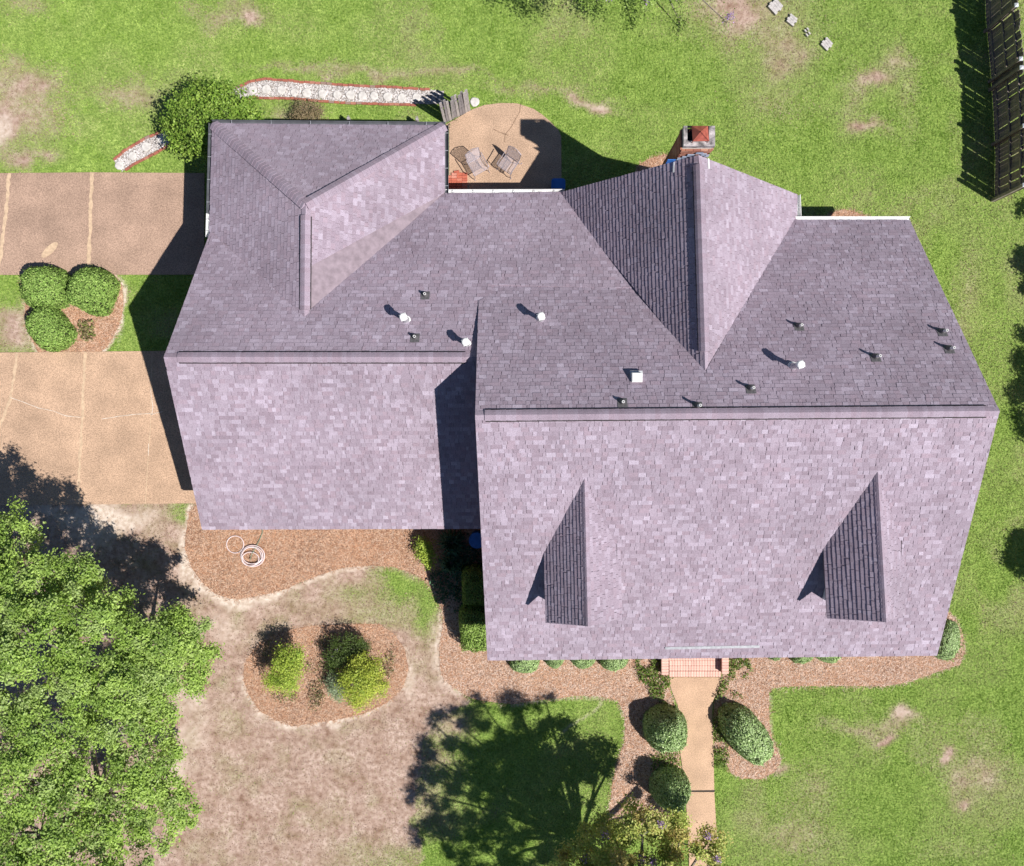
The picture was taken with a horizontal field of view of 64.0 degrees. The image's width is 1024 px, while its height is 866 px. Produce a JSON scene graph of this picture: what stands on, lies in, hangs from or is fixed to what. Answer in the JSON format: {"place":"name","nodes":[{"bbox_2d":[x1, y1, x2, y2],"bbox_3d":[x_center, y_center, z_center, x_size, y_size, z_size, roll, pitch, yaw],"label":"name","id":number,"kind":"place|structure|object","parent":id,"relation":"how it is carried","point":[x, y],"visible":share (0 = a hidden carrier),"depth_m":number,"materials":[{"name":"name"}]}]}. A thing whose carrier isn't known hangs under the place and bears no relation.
{"place":"outdoors","nodes":[
{"label":"outdoors","id":0,"kind":"place"},
{"bbox_2d":[0,172,204,504],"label":"driveway","id":1,"kind":"structure","parent":0,"point":[89,428],"depth_m":29.97,"materials":[{"name":"beige concrete"}]},
{"bbox_2d":[113,77,478,171],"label":"gravel path","id":2,"kind":"structure","parent":0,"point":[142,149],"depth_m":29.97,"materials":[{"name":"grey gravel"}]},
{"bbox_2d":[446,103,561,188],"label":"patio","id":3,"kind":"structure","parent":0,"point":[532,136],"depth_m":29.97,"materials":[{"name":"beige concrete"}]},
{"bbox_2d":[439,89,469,122],"bbox_3d":[-2.001,-11.558,29.009,1.102,1.944,0.131,-27,90,0],"label":"wooden screen","id":4,"kind":"object","parent":3,"relation":"on","point":[463,102],"visible":0.99,"depth_m":29.00,"materials":[{"name":"grey wood"}]},
{"bbox_2d":[449,170,466,188],"bbox_3d":[-2.020,-9.195,29.940,0.781,0.060,0.809,0,90,0],"label":"brick pad","id":5,"kind":"object","parent":3,"relation":"on","point":[457,180],"visible":0.71,"depth_m":29.91,"materials":[{"name":"red brick"}]},
{"bbox_2d":[465,147,489,180],"bbox_3d":[-1.263,-9.694,29.461,0.632,1.020,0.765,-30,90,0],"label":"patio chair","id":6,"kind":"object","parent":3,"relation":"on","point":[471,160],"visible":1,"depth_m":29.49,"materials":[{"name":"grey metal"}]},
{"bbox_2d":[497,146,521,178],"bbox_3d":[-0.095,-9.754,29.461,0.632,1.020,0.765,36,90,0],"label":"patio chair","id":7,"kind":"object","parent":3,"relation":"on","point":[512,156],"visible":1,"depth_m":29.49,"materials":[{"name":"grey metal"}]},
{"bbox_2d":[551,178,564,188],"bbox_3d":[1.663,-8.912,29.657,0.500,0.625,0.440,0,90,0],"label":"storage bin","id":8,"kind":"object","parent":3,"relation":"on","point":[557,183],"visible":0.73,"depth_m":29.34,"materials":[{"name":"blue plastic"}]},
{"bbox_2d":[0,0,1023,865],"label":"lawn","id":9,"kind":"structure","parent":0,"point":[80,526],"depth_m":30.00,"materials":[{"name":"plant"}]},
{"bbox_2d":[21,275,122,351],"bbox_3d":[-16.094,-4.369,29.988,3.762,0.001,2.812,0,90,0],"label":"mulch bed","id":10,"kind":"object","parent":9,"relation":"on","point":[106,330],"visible":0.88,"depth_m":29.99,"materials":[{"name":"brown wood"}]},
{"bbox_2d":[18,265,70,308],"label":"clipped bush","id":11,"kind":"object","parent":10,"relation":"on","point":[45,286],"visible":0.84,"depth_m":29.09,"materials":[{"name":"green plant"}]},
{"bbox_2d":[23,306,77,351],"bbox_3d":[-16.750,-3.810,29.456,1.444,1.131,1.797,-36,90,0],"label":"clipped bush","id":12,"kind":"object","parent":10,"relation":"on","point":[51,329],"visible":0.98,"depth_m":29.22,"materials":[{"name":"green plant"}]},
{"bbox_2d":[77,319,96,341],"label":"grass clump","id":13,"kind":"object","parent":10,"relation":"on","point":[87,333],"visible":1,"depth_m":29.86,"materials":[{"name":"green plant"}]},
{"bbox_2d":[63,265,122,318],"bbox_3d":[-15.153,-5.176,29.401,1.682,1.244,1.794,21,90,0],"label":"clipped bush","id":14,"kind":"object","parent":10,"relation":"on","point":[94,291],"visible":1,"depth_m":29.15,"materials":[{"name":"green plant"}]},
{"bbox_2d":[0,495,144,721],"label":"oak tree","id":15,"kind":"object","parent":9,"relation":"on","point":[60,597],"visible":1,"depth_m":24.06,"materials":[{"name":"green plant"}]},
{"bbox_2d":[0,677,204,865],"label":"oak tree","id":16,"kind":"object","parent":9,"relation":"on","point":[142,781],"visible":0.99,"depth_m":24.31,"materials":[{"name":"green plant"}]},
{"bbox_2d":[39,599,225,722],"bbox_3d":[-11.646,7.148,26.763,4.557,6.752,3.792,0,90,0],"label":"oak tree","id":17,"kind":"object","parent":9,"relation":"on","point":[148,676],"visible":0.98,"depth_m":24.90,"materials":[{"name":"green plant"}]},
{"bbox_2d":[154,68,271,166],"bbox_3d":[-10.461,-10.878,28.670,4.141,2.896,3.391,0,90,0],"label":"laurel shrub","id":18,"kind":"object","parent":9,"relation":"on","point":[184,119],"visible":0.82,"depth_m":27.82,"materials":[{"name":"green plant"}]},
{"bbox_2d":[285,92,329,120],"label":"dry shrub","id":19,"kind":"object","parent":9,"relation":"on","point":[314,109],"visible":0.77,"depth_m":29.35,"materials":[{"name":"brown plant"}]},
{"bbox_2d":[244,624,407,725],"bbox_3d":[-6.806,8.863,29.988,6.038,0.001,3.750,0,90,0],"label":"mulch bed","id":20,"kind":"object","parent":9,"relation":"on","point":[319,652],"visible":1,"depth_m":29.99,"materials":[{"name":"brown wood"}]},
{"bbox_2d":[259,637,311,700],"bbox_3d":[-7.929,8.283,29.151,1.753,1.933,2.496,26,90,0],"label":"lantana bush","id":21,"kind":"object","parent":20,"relation":"on","point":[281,675],"visible":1,"depth_m":28.61,"materials":[{"name":"green plant"}]},
{"bbox_2d":[259,633,395,710],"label":"dry weeds","id":22,"kind":"object","parent":20,"relation":"on","point":[320,694],"visible":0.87,"depth_m":29.85,"materials":[{"name":"brown plant"}]},
{"bbox_2d":[323,669,345,707],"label":"silver shrub","id":23,"kind":"object","parent":20,"relation":"on","point":[331,686],"visible":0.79,"depth_m":29.44,"materials":[{"name":"green plant"}]},
{"bbox_2d":[317,631,375,673],"bbox_3d":[-5.922,7.829,29.445,2.095,1.353,1.709,-27,90,0],"label":"rose bush","id":24,"kind":"object","parent":20,"relation":"on","point":[336,659],"visible":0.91,"depth_m":29.13,"materials":[{"name":"green plant"}]},
{"bbox_2d":[332,649,390,718],"bbox_3d":[-5.291,8.822,29.132,2.199,1.973,2.471,0,90,0],"label":"yellow green bush","id":25,"kind":"object","parent":20,"relation":"on","point":[366,676],"visible":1,"depth_m":28.56,"materials":[{"name":"green plant"}]},
{"bbox_2d":[185,503,680,822],"bbox_3d":[-1.619,8.012,29.988,20.738,0.001,12.750,0,90,0],"label":"mulch bed","id":26,"kind":"object","parent":9,"relation":"on","point":[444,625],"visible":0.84,"depth_m":29.99,"materials":[{"name":"brown wood"}]},
{"bbox_2d":[408,535,439,570],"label":"golden shrub","id":27,"kind":"object","parent":26,"relation":"on","point":[425,551],"visible":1,"depth_m":29.42,"materials":[{"name":"green plant"}]},
{"bbox_2d":[437,553,460,576],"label":"strap leaf plant","id":28,"kind":"object","parent":26,"relation":"on","point":[447,565],"visible":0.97,"depth_m":29.63,"materials":[{"name":"green plant"}]},
{"bbox_2d":[436,529,467,558],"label":"strap leaf plant","id":29,"kind":"object","parent":26,"relation":"on","point":[445,538],"visible":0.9,"depth_m":29.62,"materials":[{"name":"green plant"}]},
{"bbox_2d":[429,531,482,612],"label":"shade undergrowth","id":30,"kind":"object","parent":26,"relation":"on","point":[474,555],"visible":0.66,"depth_m":29.75,"materials":[{"name":"green plant"}]},
{"bbox_2d":[456,555,477,578],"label":"strap leaf plant","id":31,"kind":"object","parent":26,"relation":"on","point":[467,561],"visible":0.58,"depth_m":29.64,"materials":[{"name":"green plant"}]},
{"bbox_2d":[458,603,486,652],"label":"hedge","id":32,"kind":"object","parent":26,"relation":"on","point":[472,625],"visible":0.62,"depth_m":28.90,"materials":[{"name":"green plant"}]},
{"bbox_2d":[460,562,484,607],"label":"hedge","id":33,"kind":"object","parent":26,"relation":"on","point":[472,587],"visible":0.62,"depth_m":28.82,"materials":[{"name":"green plant"}]},
{"bbox_2d":[469,531,481,547],"bbox_3d":[-1.250,3.825,29.570,0.570,0.860,0.564,0,90,0],"label":"rain barrel","id":34,"kind":"object","parent":26,"relation":"on","point":[475,539],"visible":0.67,"depth_m":29.14,"materials":[{"name":"blue plastic"}]},
{"bbox_2d":[20,152,967,824],"bbox_3d":[-0.326,3.192,29.949,31.973,0.077,24.474,-11,90,0],"label":"pine straw","id":35,"kind":"object","parent":26,"relation":"on","point":[450,636],"visible":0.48,"depth_m":29.98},
{"bbox_2d":[226,530,264,566],"bbox_3d":[-9.737,4.060,29.735,1.434,0.481,1.666,0,90,0],"label":"garden hose","id":36,"kind":"object","parent":35,"relation":"on","point":[247,547],"visible":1,"depth_m":29.90,"materials":[{"name":"grey rubber"}]},
{"bbox_2d":[509,660,539,672],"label":"clipped bush","id":37,"kind":"object","parent":26,"relation":"on","point":[524,666],"visible":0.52,"depth_m":29.37,"materials":[{"name":"green plant"}]},
{"bbox_2d":[545,659,563,668],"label":"clipped bush","id":38,"kind":"object","parent":26,"relation":"on","point":[555,664],"visible":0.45,"depth_m":29.50,"materials":[{"name":"green plant"}]},
{"bbox_2d":[571,659,595,668],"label":"clipped bush","id":39,"kind":"object","parent":26,"relation":"on","point":[582,664],"visible":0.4,"depth_m":29.46,"materials":[{"name":"green plant"}]},
{"bbox_2d":[597,659,628,671],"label":"clipped bush","id":40,"kind":"object","parent":26,"relation":"on","point":[615,665],"visible":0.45,"depth_m":29.39,"materials":[{"name":"green plant"}]},
{"bbox_2d":[640,703,687,754],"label":"clipped bush","id":41,"kind":"object","parent":26,"relation":"on","point":[665,729],"visible":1,"depth_m":28.97,"materials":[{"name":"green plant"}]},
{"bbox_2d":[647,764,690,811],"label":"clipped bush","id":42,"kind":"object","parent":26,"relation":"on","point":[669,786],"visible":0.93,"depth_m":28.99,"materials":[{"name":"green plant"}]},
{"bbox_2d":[635,658,753,770],"bbox_3d":[6.630,10.224,29.854,4.382,0.326,4.383,0,90,0],"label":"ground ivy","id":43,"kind":"object","parent":26,"relation":"on","point":[668,684],"visible":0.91,"depth_m":29.87,"materials":[{"name":"green plant"}]},
{"bbox_2d":[164,120,999,660],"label":"brick house","id":44,"kind":"structure","parent":9,"relation":"on","point":[688,398],"depth_m":24.92,"materials":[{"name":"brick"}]},
{"bbox_2d":[541,0,737,38],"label":"crape myrtle","id":45,"kind":"object","parent":9,"relation":"on","point":[644,2],"visible":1,"depth_m":27.77,"materials":[{"name":"green plant"}]},
{"bbox_2d":[546,792,735,865],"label":"crape myrtle","id":46,"kind":"object","parent":9,"relation":"on","point":[669,852],"visible":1,"depth_m":26.28,"materials":[{"name":"green plant"}]},
{"bbox_2d":[636,154,666,170],"bbox_3d":[5.281,-9.537,29.988,1.938,0.001,1.350,0,90,0],"label":"mulch bed","id":47,"kind":"object","parent":9,"relation":"on","point":[643,163],"visible":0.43,"depth_m":29.99,"materials":[{"name":"brown wood"}]},
{"bbox_2d":[660,658,728,676],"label":"brick steps","id":48,"kind":"structure","parent":9,"relation":"on","point":[698,667],"depth_m":29.66,"materials":[{"name":"orange brick"}]},
{"bbox_2d":[768,0,782,14],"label":"paver","id":49,"kind":"object","parent":9,"relation":"on","point":[775,7],"visible":1,"depth_m":29.90,"materials":[{"name":"grey stone"}]},
{"bbox_2d":[786,14,797,26],"bbox_3d":[10.225,-15.088,29.945,0.357,0.090,0.317,38,90,0],"label":"paver","id":50,"kind":"object","parent":9,"relation":"on","point":[791,19],"visible":1,"depth_m":29.90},
{"bbox_2d":[804,27,810,36],"bbox_3d":[10.787,-14.650,29.945,0.217,0.090,0.257,-40,90,0],"label":"paver","id":51,"kind":"object","parent":9,"relation":"on","point":[808,33],"visible":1,"depth_m":29.91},
{"bbox_2d":[820,37,832,50],"bbox_3d":[11.500,-14.213,29.945,0.337,0.090,0.377,-43,90,0],"label":"paver","id":52,"kind":"object","parent":9,"relation":"on","point":[826,43],"visible":1,"depth_m":29.90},
{"bbox_2d":[713,612,964,778],"bbox_3d":[11.034,7.830,29.988,10.065,0.001,6.519,-30,90,0],"label":"mulch bed","id":53,"kind":"object","parent":9,"relation":"on","point":[809,683],"visible":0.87,"depth_m":29.99,"materials":[{"name":"brown wood"}]},
{"bbox_2d":[717,700,775,766],"bbox_3d":[8.467,10.921,29.319,1.491,1.420,2.664,-38,90,0],"label":"clipped bush","id":54,"kind":"object","parent":53,"relation":"on","point":[746,735],"visible":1,"depth_m":29.09,"materials":[{"name":"green plant"}]},
{"bbox_2d":[768,657,779,661],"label":"clipped bush","id":55,"kind":"object","parent":53,"relation":"on","point":[775,659],"visible":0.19,"depth_m":29.53,"materials":[{"name":"green plant"}]},
{"bbox_2d":[789,657,812,664],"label":"clipped bush","id":56,"kind":"object","parent":53,"relation":"on","point":[802,660],"visible":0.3,"depth_m":29.52,"materials":[{"name":"green plant"}]},
{"bbox_2d":[815,657,841,663],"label":"clipped bush","id":57,"kind":"object","parent":53,"relation":"on","point":[830,659],"visible":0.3,"depth_m":29.60,"materials":[{"name":"green plant"}]},
{"bbox_2d":[934,619,960,659],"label":"clipped bush","id":58,"kind":"object","parent":53,"relation":"on","point":[949,647],"visible":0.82,"depth_m":29.59,"materials":[{"name":"green plant"}]},
{"bbox_2d":[951,621,963,661],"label":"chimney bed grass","id":59,"kind":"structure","parent":53,"relation":"on","point":[952,660],"depth_m":29.89,"materials":[{"name":"green plant"}]},
{"bbox_2d":[828,209,863,215],"bbox_3d":[12.125,-7.656,29.988,3.250,0.001,1.088,0,90,0],"label":"mulch bed","id":60,"kind":"object","parent":9,"relation":"on","point":[837,212],"visible":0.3,"depth_m":29.99,"materials":[{"name":"brown wood"}]},
{"bbox_2d":[983,0,1023,201],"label":"privacy fence","id":61,"kind":"object","parent":9,"relation":"on","point":[1009,138],"visible":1,"depth_m":29.01,"materials":[{"name":"brown wood"}]},
{"bbox_2d":[670,677,720,865],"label":"front walk","id":62,"kind":"structure","parent":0,"point":[694,697],"depth_m":29.97,"materials":[{"name":"beige concrete"}]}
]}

